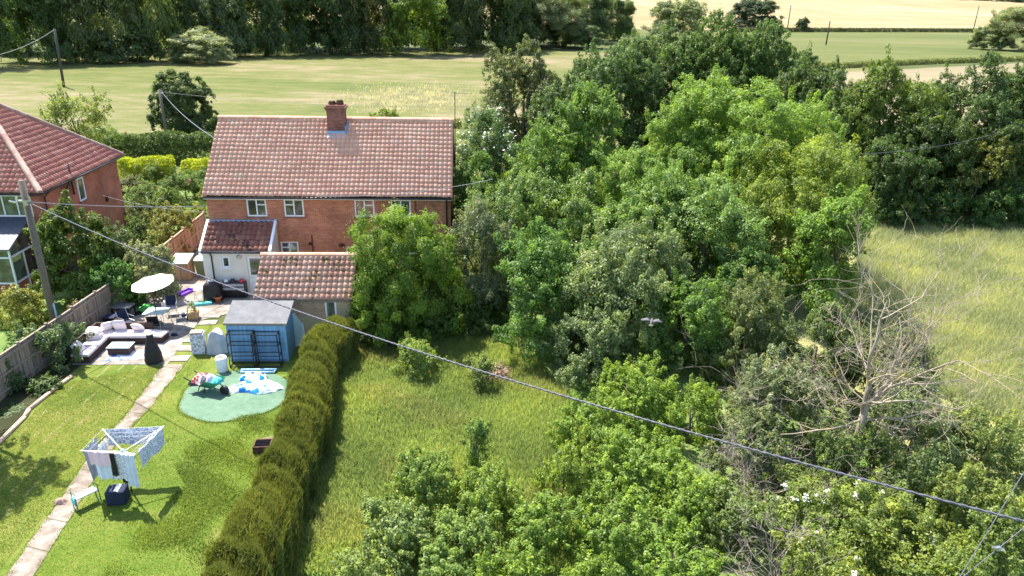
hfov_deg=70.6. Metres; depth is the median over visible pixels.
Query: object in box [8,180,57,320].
utility pole
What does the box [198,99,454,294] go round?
semi detached house
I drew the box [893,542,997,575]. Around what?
hazel bush
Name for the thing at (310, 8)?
woodland tree
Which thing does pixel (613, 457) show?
hazel bush
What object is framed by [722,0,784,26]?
field tree
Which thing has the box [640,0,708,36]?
field tree
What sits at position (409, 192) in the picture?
overhead cable
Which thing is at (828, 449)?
scrub bush
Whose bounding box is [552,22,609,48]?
meadow bush
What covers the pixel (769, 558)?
dead bush
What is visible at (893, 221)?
bramble bank
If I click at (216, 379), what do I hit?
cloth
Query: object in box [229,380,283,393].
crumpled sheet
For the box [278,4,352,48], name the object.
woodland tree
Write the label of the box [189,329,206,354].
wrapped blocks
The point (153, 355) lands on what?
covered heater
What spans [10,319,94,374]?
lilac shrub
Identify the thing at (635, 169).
ash tree
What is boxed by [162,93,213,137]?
overhead cable
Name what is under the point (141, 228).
garden shrub
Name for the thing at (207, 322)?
stepping stone
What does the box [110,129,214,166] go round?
dark back hedge
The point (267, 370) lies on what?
folded pipe frame
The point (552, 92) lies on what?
sycamore tree
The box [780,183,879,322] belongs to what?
ash tree
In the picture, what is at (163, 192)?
garden shrub
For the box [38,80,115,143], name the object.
loose tree
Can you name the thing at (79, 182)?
window
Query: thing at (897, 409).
scrub bush
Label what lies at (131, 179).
garden shrub
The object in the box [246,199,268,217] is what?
window
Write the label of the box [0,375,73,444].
log edging
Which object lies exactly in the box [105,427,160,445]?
bed sheet
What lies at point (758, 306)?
scrub bush
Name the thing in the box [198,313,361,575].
conifer hedge
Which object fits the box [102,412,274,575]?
weedy lawn grass
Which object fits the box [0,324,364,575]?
lawn
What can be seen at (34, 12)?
woodland tree
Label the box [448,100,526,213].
blossom tree
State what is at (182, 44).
willow bush
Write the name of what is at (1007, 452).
hazel bush
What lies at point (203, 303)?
trough planter
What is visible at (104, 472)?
shirt
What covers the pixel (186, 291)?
purple tray
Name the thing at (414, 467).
plum bush
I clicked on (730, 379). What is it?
dead bush
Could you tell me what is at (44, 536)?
garden path
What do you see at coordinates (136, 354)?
rug
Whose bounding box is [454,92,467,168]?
television aerial
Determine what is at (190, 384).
cloth
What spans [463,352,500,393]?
clearing bush
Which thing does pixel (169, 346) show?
patio
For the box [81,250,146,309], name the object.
garden shrub
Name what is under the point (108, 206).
overhead cable
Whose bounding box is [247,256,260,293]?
door
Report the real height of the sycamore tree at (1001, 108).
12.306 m
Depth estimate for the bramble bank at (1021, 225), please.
51.68 m
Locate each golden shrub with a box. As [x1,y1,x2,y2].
[0,283,49,332]
[66,298,99,325]
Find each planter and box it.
[187,302,198,319]
[194,299,211,306]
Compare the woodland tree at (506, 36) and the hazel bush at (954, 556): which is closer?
the hazel bush at (954, 556)
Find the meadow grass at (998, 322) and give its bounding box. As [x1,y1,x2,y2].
[846,208,1023,428]
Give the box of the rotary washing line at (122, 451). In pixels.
[80,426,163,491]
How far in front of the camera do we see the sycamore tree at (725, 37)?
62.38 m
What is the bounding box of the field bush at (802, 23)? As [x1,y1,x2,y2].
[792,16,810,29]
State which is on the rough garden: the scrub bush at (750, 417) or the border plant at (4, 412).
the scrub bush at (750, 417)
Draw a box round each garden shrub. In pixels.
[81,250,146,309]
[88,123,124,148]
[104,217,140,269]
[120,173,142,193]
[121,215,157,259]
[123,181,160,206]
[124,197,159,225]
[127,159,177,183]
[147,185,191,214]
[182,202,207,226]
[183,166,207,189]
[194,149,209,164]
[195,181,207,215]
[354,291,409,346]
[360,322,405,354]
[368,105,400,116]
[397,282,466,341]
[446,275,509,336]
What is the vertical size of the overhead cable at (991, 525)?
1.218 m
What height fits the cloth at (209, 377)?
0.276 m
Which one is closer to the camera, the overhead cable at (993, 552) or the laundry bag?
the overhead cable at (993, 552)
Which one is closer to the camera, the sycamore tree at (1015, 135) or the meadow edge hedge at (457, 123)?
the sycamore tree at (1015, 135)
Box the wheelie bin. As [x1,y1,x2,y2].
[193,255,204,276]
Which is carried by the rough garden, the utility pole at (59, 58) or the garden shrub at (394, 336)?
the garden shrub at (394, 336)
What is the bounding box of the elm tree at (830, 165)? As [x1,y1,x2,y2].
[713,127,879,296]
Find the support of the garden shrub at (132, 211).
on the garden ground at (6, 337)
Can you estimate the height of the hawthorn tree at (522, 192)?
6.982 m
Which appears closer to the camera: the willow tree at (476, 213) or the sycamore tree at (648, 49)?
the willow tree at (476, 213)
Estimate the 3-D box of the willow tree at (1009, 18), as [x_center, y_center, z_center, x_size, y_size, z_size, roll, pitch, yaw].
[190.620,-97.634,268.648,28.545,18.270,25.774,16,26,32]
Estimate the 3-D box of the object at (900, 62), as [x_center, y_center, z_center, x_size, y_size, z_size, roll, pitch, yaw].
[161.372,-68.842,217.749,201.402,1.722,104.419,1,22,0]
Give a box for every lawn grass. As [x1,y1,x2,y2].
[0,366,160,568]
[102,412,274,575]
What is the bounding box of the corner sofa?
[65,322,154,362]
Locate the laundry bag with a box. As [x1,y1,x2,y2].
[104,484,130,505]
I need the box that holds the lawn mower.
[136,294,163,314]
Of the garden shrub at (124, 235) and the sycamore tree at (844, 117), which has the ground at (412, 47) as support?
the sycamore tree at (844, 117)
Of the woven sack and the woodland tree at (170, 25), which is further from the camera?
the woodland tree at (170, 25)
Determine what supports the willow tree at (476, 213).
on the rough garden
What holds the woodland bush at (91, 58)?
on the back meadow at (292, 80)
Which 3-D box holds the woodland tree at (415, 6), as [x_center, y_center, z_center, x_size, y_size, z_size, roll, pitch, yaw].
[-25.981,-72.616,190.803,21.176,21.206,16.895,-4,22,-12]
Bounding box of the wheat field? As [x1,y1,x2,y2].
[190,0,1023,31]
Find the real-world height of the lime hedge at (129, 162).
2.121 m
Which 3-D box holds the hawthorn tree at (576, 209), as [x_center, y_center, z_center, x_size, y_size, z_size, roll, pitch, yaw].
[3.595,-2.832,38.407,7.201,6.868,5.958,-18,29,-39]
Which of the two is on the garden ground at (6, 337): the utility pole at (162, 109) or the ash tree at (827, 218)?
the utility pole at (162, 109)
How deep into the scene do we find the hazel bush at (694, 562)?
19.60 m
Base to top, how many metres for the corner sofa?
0.700 m
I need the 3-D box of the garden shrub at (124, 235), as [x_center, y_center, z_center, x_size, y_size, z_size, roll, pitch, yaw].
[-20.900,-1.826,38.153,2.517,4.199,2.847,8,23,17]
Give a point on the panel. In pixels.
(299, 331)
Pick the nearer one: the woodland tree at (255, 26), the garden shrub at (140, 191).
the garden shrub at (140, 191)
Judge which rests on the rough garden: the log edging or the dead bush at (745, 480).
the dead bush at (745, 480)
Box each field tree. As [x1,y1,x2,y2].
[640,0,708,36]
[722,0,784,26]
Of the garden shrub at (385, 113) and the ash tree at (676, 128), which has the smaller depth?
the ash tree at (676, 128)
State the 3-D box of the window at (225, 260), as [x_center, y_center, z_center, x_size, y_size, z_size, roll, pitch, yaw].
[-14.945,-1.321,37.811,0.570,0.685,0.135,0,22,-3]
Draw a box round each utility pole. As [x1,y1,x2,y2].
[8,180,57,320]
[53,29,64,86]
[158,89,166,133]
[825,21,830,44]
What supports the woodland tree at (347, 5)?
on the back meadow at (292, 80)
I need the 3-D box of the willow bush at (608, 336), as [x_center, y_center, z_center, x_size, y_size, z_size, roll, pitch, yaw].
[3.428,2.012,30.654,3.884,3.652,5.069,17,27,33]
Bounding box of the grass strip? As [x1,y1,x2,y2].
[815,63,1022,129]
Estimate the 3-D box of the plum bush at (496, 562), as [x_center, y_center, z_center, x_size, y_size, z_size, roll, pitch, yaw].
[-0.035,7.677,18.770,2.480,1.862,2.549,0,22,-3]
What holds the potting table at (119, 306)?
on the patio
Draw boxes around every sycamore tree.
[451,150,505,270]
[477,33,562,162]
[519,59,600,172]
[546,76,628,234]
[556,37,665,164]
[601,15,726,167]
[643,8,780,176]
[703,18,820,175]
[755,40,857,182]
[792,86,881,201]
[820,43,948,205]
[848,132,942,224]
[866,104,987,216]
[909,59,967,191]
[916,50,1023,205]
[936,136,1023,217]
[957,119,1023,214]
[979,58,1023,205]
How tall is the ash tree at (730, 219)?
7.575 m
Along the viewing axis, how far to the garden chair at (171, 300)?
35.91 m
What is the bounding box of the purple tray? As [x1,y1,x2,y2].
[177,288,193,296]
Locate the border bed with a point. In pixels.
(19, 397)
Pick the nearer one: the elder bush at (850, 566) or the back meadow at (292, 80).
the elder bush at (850, 566)
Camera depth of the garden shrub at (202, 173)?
58.58 m
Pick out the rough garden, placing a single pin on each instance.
(693, 368)
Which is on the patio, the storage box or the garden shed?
the storage box
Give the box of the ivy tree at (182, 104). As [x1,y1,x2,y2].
[144,67,218,134]
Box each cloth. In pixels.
[188,380,197,386]
[191,373,206,384]
[206,373,215,382]
[211,376,223,384]
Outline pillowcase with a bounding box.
[98,439,106,450]
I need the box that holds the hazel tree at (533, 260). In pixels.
[492,215,620,363]
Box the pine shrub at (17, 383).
[2,345,30,396]
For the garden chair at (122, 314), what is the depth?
34.23 m
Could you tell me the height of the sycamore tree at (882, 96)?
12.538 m
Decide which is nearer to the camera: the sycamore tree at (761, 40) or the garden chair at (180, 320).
the garden chair at (180, 320)
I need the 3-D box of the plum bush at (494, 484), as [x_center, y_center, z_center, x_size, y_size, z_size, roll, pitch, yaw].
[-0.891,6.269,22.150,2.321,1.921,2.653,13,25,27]
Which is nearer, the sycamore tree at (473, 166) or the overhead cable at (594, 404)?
the overhead cable at (594, 404)
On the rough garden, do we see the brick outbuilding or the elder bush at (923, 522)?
the elder bush at (923, 522)
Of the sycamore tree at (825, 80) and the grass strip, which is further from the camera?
the grass strip
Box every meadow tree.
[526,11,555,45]
[567,0,614,39]
[589,0,639,40]
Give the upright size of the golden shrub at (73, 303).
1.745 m
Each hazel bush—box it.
[530,432,595,495]
[543,387,631,475]
[555,477,668,572]
[579,420,695,505]
[596,350,686,444]
[631,266,742,377]
[632,510,731,575]
[644,457,731,546]
[656,374,729,448]
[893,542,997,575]
[922,461,1023,551]
[923,397,1023,503]
[958,503,1023,575]
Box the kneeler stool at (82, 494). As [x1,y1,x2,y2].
[70,481,100,511]
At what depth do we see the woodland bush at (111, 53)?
155.64 m
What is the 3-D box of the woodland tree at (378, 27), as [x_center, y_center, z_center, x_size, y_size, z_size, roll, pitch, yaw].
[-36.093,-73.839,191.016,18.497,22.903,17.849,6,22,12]
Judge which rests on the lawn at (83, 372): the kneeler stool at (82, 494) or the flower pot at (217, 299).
the kneeler stool at (82, 494)
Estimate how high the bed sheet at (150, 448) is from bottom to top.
0.606 m
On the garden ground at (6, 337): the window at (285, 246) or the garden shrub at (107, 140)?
the garden shrub at (107, 140)
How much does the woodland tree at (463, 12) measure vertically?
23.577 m
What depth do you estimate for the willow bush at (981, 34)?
270.67 m
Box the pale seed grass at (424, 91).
[289,77,483,117]
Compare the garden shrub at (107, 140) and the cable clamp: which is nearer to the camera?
the cable clamp
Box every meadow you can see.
[0,49,949,190]
[703,211,1023,491]
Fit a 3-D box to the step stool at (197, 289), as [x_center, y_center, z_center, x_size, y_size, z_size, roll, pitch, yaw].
[-16.275,0.332,37.617,0.451,0.611,0.351,-2,22,-9]
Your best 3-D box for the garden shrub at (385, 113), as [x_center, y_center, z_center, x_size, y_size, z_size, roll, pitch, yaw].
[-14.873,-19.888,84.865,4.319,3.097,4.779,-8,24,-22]
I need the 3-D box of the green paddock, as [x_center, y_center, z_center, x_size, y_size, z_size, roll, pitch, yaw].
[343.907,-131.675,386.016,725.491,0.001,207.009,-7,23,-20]
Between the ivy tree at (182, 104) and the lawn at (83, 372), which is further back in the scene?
the ivy tree at (182, 104)
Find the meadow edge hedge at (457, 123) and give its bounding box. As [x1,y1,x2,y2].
[449,117,461,127]
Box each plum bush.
[329,539,394,575]
[351,492,435,575]
[382,442,471,518]
[398,502,503,575]
[449,456,528,543]
[459,417,498,473]
[467,538,554,575]
[502,488,579,570]
[557,543,627,575]
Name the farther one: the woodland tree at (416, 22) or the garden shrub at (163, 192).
the woodland tree at (416, 22)
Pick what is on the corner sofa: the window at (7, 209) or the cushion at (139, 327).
the cushion at (139, 327)
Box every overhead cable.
[28,202,1023,521]
[32,202,204,206]
[99,194,198,211]
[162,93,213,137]
[164,92,463,106]
[331,179,492,196]
[869,133,997,153]
[960,472,1023,575]
[964,527,1023,575]
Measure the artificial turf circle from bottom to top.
0.001 m
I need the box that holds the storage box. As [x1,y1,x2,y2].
[102,314,117,321]
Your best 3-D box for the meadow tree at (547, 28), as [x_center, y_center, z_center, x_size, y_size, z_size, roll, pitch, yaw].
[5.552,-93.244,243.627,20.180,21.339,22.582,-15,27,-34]
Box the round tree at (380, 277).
[343,197,478,351]
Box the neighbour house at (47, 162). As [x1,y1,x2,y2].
[0,103,126,294]
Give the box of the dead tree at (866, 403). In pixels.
[714,183,1023,478]
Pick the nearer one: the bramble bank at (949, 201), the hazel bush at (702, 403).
the hazel bush at (702, 403)
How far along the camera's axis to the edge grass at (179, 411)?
27.17 m
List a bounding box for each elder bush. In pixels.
[738,458,922,575]
[769,521,874,575]
[826,491,997,575]
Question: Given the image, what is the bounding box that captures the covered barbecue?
[203,279,223,301]
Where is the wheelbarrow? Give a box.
[183,370,229,394]
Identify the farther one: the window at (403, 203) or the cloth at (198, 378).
the window at (403, 203)
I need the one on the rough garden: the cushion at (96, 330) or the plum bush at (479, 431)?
the plum bush at (479, 431)
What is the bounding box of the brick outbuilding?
[253,252,361,335]
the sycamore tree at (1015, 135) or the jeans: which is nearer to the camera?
the jeans
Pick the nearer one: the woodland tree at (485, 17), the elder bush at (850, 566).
the elder bush at (850, 566)
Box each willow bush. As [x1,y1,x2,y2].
[166,26,238,63]
[538,300,641,389]
[967,23,1017,49]
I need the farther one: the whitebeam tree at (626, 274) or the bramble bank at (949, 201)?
the bramble bank at (949, 201)
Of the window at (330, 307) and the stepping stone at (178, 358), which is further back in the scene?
the window at (330, 307)
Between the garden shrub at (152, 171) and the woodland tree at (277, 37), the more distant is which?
the woodland tree at (277, 37)
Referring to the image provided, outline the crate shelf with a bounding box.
[222,281,247,297]
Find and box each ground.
[0,3,1023,574]
[0,190,208,353]
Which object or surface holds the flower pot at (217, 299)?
on the patio
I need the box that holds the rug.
[104,350,143,360]
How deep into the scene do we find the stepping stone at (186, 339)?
33.37 m
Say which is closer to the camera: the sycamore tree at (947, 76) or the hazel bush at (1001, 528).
the hazel bush at (1001, 528)
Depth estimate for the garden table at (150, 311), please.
34.59 m
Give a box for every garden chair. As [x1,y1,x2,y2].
[115,309,134,321]
[145,316,162,329]
[164,294,177,314]
[176,308,188,330]
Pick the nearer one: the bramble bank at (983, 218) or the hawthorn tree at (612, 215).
the hawthorn tree at (612, 215)
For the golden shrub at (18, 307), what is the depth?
33.46 m
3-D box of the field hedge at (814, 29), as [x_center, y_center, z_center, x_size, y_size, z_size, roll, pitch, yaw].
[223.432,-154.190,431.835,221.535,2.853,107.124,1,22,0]
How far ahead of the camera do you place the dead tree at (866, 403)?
23.14 m
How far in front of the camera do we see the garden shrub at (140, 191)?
53.16 m
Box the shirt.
[93,451,112,479]
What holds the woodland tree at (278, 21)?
on the ground at (412, 47)
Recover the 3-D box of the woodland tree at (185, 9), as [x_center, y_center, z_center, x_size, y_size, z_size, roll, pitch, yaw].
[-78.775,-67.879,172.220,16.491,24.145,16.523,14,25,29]
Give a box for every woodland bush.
[65,34,98,63]
[84,22,168,63]
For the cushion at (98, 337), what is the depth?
32.29 m
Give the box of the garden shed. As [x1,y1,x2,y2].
[223,300,295,360]
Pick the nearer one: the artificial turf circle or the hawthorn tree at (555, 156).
the artificial turf circle
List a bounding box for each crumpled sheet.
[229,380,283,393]
[239,372,267,381]
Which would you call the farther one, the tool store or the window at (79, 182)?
the window at (79, 182)
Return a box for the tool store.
[169,253,195,280]
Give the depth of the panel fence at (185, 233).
43.89 m
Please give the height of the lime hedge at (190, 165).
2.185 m
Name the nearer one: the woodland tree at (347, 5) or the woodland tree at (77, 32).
the woodland tree at (77, 32)
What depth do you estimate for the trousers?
22.13 m
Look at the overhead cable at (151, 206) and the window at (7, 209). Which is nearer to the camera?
the window at (7, 209)
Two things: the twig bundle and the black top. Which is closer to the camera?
the black top
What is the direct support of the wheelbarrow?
on the artificial turf circle
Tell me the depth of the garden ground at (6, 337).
37.20 m
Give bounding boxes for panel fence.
[0,264,137,400]
[158,211,205,273]
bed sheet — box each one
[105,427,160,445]
[110,453,127,480]
[138,428,164,466]
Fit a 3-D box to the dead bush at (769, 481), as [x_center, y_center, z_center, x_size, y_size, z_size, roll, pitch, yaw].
[8.700,5.796,24.264,6.463,3.917,6.790,1,22,0]
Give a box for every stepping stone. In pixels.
[169,355,190,361]
[176,345,191,350]
[182,336,189,342]
[197,320,217,324]
[202,313,221,317]
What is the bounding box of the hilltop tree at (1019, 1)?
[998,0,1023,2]
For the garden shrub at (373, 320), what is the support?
on the rough garden
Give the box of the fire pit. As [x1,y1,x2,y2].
[252,438,272,453]
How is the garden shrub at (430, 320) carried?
on the rough garden
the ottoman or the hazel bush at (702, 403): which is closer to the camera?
the hazel bush at (702, 403)
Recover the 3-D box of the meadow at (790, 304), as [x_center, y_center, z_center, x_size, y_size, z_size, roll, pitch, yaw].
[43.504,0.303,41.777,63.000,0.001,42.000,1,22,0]
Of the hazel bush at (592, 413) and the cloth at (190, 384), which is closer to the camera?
the hazel bush at (592, 413)
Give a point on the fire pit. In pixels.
(259, 446)
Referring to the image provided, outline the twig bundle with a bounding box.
[53,497,67,504]
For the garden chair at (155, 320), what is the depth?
33.72 m
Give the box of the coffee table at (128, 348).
[105,342,134,354]
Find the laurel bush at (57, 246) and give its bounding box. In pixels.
[22,189,119,305]
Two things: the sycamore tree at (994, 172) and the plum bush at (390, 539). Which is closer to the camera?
the plum bush at (390, 539)
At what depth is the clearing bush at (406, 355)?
30.30 m
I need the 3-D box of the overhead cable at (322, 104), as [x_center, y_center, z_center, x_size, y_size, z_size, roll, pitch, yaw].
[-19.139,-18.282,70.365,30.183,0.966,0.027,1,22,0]
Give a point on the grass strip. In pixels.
(931, 73)
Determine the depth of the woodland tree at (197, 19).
188.97 m
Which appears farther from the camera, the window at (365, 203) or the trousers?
the window at (365, 203)
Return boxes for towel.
[88,452,110,466]
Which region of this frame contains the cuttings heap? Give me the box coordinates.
[471,360,513,383]
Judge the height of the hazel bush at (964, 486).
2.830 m
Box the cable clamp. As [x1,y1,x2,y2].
[992,546,1004,551]
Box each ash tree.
[567,142,719,278]
[613,166,780,321]
[621,91,734,212]
[652,63,848,261]
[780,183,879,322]
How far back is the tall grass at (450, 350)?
26.56 m
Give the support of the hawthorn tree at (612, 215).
on the rough garden
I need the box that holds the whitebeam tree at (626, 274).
[545,213,696,360]
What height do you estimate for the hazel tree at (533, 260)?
5.982 m
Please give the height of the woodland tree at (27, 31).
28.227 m
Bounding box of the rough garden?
[302,261,1023,575]
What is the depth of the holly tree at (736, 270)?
32.51 m
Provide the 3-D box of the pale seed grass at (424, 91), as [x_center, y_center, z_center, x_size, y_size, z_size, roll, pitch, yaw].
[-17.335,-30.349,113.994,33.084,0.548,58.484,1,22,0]
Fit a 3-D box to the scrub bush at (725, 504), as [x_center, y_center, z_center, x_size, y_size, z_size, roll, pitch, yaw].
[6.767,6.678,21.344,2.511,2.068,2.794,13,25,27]
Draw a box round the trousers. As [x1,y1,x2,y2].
[123,454,139,487]
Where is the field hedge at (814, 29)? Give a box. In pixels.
[725,27,1011,31]
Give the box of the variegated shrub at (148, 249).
[121,235,182,301]
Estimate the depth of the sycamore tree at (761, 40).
61.04 m
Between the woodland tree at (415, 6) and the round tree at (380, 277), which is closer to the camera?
the round tree at (380, 277)
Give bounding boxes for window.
[0,195,35,217]
[75,176,88,202]
[221,257,231,268]
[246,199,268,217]
[280,242,298,251]
[283,200,305,217]
[325,302,336,317]
[353,200,374,218]
[390,200,410,218]
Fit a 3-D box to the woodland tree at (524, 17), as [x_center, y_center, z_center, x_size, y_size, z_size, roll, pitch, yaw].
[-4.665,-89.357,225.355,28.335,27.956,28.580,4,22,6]
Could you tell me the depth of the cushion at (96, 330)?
32.26 m
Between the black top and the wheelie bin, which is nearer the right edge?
the wheelie bin
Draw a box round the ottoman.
[150,330,168,342]
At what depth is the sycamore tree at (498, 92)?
63.03 m
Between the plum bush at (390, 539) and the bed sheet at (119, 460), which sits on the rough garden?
the plum bush at (390, 539)
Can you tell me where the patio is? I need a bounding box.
[67,250,255,364]
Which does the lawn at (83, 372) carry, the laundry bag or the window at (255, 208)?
the laundry bag
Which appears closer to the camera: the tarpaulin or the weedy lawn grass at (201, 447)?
the weedy lawn grass at (201, 447)
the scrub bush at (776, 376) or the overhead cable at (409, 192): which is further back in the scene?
the overhead cable at (409, 192)
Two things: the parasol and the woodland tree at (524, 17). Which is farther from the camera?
the woodland tree at (524, 17)
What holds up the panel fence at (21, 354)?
on the garden ground at (6, 337)
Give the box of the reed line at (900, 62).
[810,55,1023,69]
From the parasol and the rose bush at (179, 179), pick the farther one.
the rose bush at (179, 179)
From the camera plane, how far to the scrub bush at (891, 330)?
27.69 m
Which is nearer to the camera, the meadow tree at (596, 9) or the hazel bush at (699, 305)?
the hazel bush at (699, 305)
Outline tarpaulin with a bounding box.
[206,328,228,354]
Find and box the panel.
[293,313,304,345]
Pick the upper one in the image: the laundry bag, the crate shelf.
the crate shelf
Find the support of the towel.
hanging from the rotary washing line at (122, 451)
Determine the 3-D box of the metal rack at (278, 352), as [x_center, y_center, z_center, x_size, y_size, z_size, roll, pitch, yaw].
[-10.499,2.639,31.079,1.172,1.506,0.607,0,22,-3]
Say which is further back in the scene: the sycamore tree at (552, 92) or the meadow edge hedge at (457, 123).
the meadow edge hedge at (457, 123)
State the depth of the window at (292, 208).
38.61 m
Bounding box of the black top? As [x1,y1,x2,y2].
[109,452,118,476]
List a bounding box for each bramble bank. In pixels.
[862,189,911,228]
[903,187,970,229]
[963,181,1023,230]
[1015,213,1023,227]
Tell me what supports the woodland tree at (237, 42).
on the back meadow at (292, 80)
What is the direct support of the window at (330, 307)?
in the brick outbuilding
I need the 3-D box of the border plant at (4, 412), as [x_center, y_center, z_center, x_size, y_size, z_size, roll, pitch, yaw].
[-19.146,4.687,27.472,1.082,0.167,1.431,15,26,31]
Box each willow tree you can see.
[438,194,517,315]
[520,0,596,47]
[980,5,1023,50]
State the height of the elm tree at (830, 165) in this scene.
9.407 m
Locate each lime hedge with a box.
[117,154,175,182]
[180,157,209,176]
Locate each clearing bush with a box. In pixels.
[389,332,447,382]
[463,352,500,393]
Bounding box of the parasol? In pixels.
[131,274,173,325]
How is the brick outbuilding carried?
on the lawn at (83, 372)
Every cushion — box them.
[70,340,85,352]
[84,326,100,334]
[86,332,102,339]
[100,321,112,330]
[111,320,126,329]
[130,324,144,330]
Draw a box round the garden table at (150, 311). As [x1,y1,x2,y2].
[141,307,171,325]
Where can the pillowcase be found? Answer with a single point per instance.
(102, 446)
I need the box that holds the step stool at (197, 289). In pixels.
[193,288,203,300]
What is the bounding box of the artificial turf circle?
[179,371,287,421]
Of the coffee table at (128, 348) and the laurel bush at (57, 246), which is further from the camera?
the laurel bush at (57, 246)
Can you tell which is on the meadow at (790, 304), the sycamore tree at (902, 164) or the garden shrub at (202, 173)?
the sycamore tree at (902, 164)
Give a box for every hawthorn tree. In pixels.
[448,161,557,283]
[492,116,586,241]
[521,162,611,281]
[576,187,673,311]
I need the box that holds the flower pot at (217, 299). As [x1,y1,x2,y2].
[214,296,221,302]
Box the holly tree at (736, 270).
[698,240,794,369]
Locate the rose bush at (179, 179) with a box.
[157,169,204,199]
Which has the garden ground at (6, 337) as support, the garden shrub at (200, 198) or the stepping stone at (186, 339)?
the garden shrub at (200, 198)
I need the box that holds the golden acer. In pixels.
[136,200,195,252]
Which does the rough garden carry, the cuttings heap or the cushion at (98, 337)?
the cuttings heap
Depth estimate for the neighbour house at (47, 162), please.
40.38 m
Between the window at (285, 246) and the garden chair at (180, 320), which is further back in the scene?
the window at (285, 246)
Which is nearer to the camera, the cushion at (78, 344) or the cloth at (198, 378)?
the cloth at (198, 378)
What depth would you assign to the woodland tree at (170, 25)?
160.42 m
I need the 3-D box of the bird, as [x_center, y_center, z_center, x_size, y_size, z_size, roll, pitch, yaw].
[4.651,1.109,24.105,0.549,0.135,0.585,-12,25,-30]
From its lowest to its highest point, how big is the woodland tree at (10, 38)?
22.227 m
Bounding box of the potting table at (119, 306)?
[110,303,136,318]
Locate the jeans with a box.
[83,438,97,480]
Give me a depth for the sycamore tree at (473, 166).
40.32 m
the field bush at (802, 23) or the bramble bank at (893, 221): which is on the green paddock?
the field bush at (802, 23)
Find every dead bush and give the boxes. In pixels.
[649,276,911,450]
[664,410,815,504]
[671,379,891,521]
[691,483,853,575]
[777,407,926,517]
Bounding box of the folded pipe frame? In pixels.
[240,368,276,372]
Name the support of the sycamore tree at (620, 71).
on the back meadow at (292, 80)
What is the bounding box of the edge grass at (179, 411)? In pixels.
[5,360,287,575]
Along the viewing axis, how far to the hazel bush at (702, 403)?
25.77 m
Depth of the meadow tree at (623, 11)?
271.82 m
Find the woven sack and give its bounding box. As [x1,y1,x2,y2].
[215,355,227,372]
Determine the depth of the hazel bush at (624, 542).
20.95 m
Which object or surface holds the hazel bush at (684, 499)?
on the rough garden
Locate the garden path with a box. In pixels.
[6,364,183,575]
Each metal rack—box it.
[226,330,257,367]
[251,331,283,367]
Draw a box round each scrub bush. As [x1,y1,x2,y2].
[691,264,799,389]
[693,481,785,564]
[699,395,791,480]
[709,341,832,447]
[762,294,876,419]
[798,411,898,501]
[841,316,945,433]
[851,362,974,474]
[868,433,983,518]
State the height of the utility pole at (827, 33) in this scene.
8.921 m
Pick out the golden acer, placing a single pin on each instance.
(165, 220)
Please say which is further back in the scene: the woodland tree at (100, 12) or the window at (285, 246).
the woodland tree at (100, 12)
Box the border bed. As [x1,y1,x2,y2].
[0,354,79,437]
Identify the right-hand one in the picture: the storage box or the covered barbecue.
the covered barbecue
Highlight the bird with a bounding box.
[641,318,661,325]
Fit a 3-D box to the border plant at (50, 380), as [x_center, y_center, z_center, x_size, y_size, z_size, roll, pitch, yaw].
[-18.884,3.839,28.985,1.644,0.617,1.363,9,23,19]
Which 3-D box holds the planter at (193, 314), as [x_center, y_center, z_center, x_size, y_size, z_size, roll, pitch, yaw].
[-15.627,1.053,35.406,0.488,1.006,0.593,-2,22,-9]
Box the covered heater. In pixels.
[144,333,162,365]
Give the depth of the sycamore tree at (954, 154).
52.27 m
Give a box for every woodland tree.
[0,0,37,67]
[0,0,72,65]
[4,4,69,52]
[36,0,107,63]
[66,0,118,29]
[74,0,162,62]
[101,1,198,48]
[112,0,189,61]
[148,0,226,51]
[164,0,254,48]
[194,0,255,56]
[221,0,282,56]
[244,3,324,48]
[255,0,314,55]
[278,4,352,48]
[284,0,351,55]
[315,0,373,54]
[341,0,406,55]
[349,2,420,50]
[375,0,451,53]
[405,1,486,49]
[413,0,485,53]
[450,0,518,53]
[460,0,540,48]
[484,0,541,49]
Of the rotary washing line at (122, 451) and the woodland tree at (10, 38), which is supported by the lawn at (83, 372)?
the rotary washing line at (122, 451)
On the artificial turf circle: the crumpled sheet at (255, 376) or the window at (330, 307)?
the crumpled sheet at (255, 376)
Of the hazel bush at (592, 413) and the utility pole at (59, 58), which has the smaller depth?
the hazel bush at (592, 413)
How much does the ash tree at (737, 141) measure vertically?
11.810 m
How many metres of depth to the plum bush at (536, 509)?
20.71 m
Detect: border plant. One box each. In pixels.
[0,401,27,418]
[17,371,64,397]
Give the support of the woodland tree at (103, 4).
on the ground at (412, 47)
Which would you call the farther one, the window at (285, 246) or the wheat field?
the wheat field
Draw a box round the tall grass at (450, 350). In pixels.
[293,328,598,575]
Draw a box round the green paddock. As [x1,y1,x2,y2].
[611,30,1023,63]
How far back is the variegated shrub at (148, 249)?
37.02 m
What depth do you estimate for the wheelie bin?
40.50 m
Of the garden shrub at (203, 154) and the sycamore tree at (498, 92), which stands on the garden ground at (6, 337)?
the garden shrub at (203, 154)

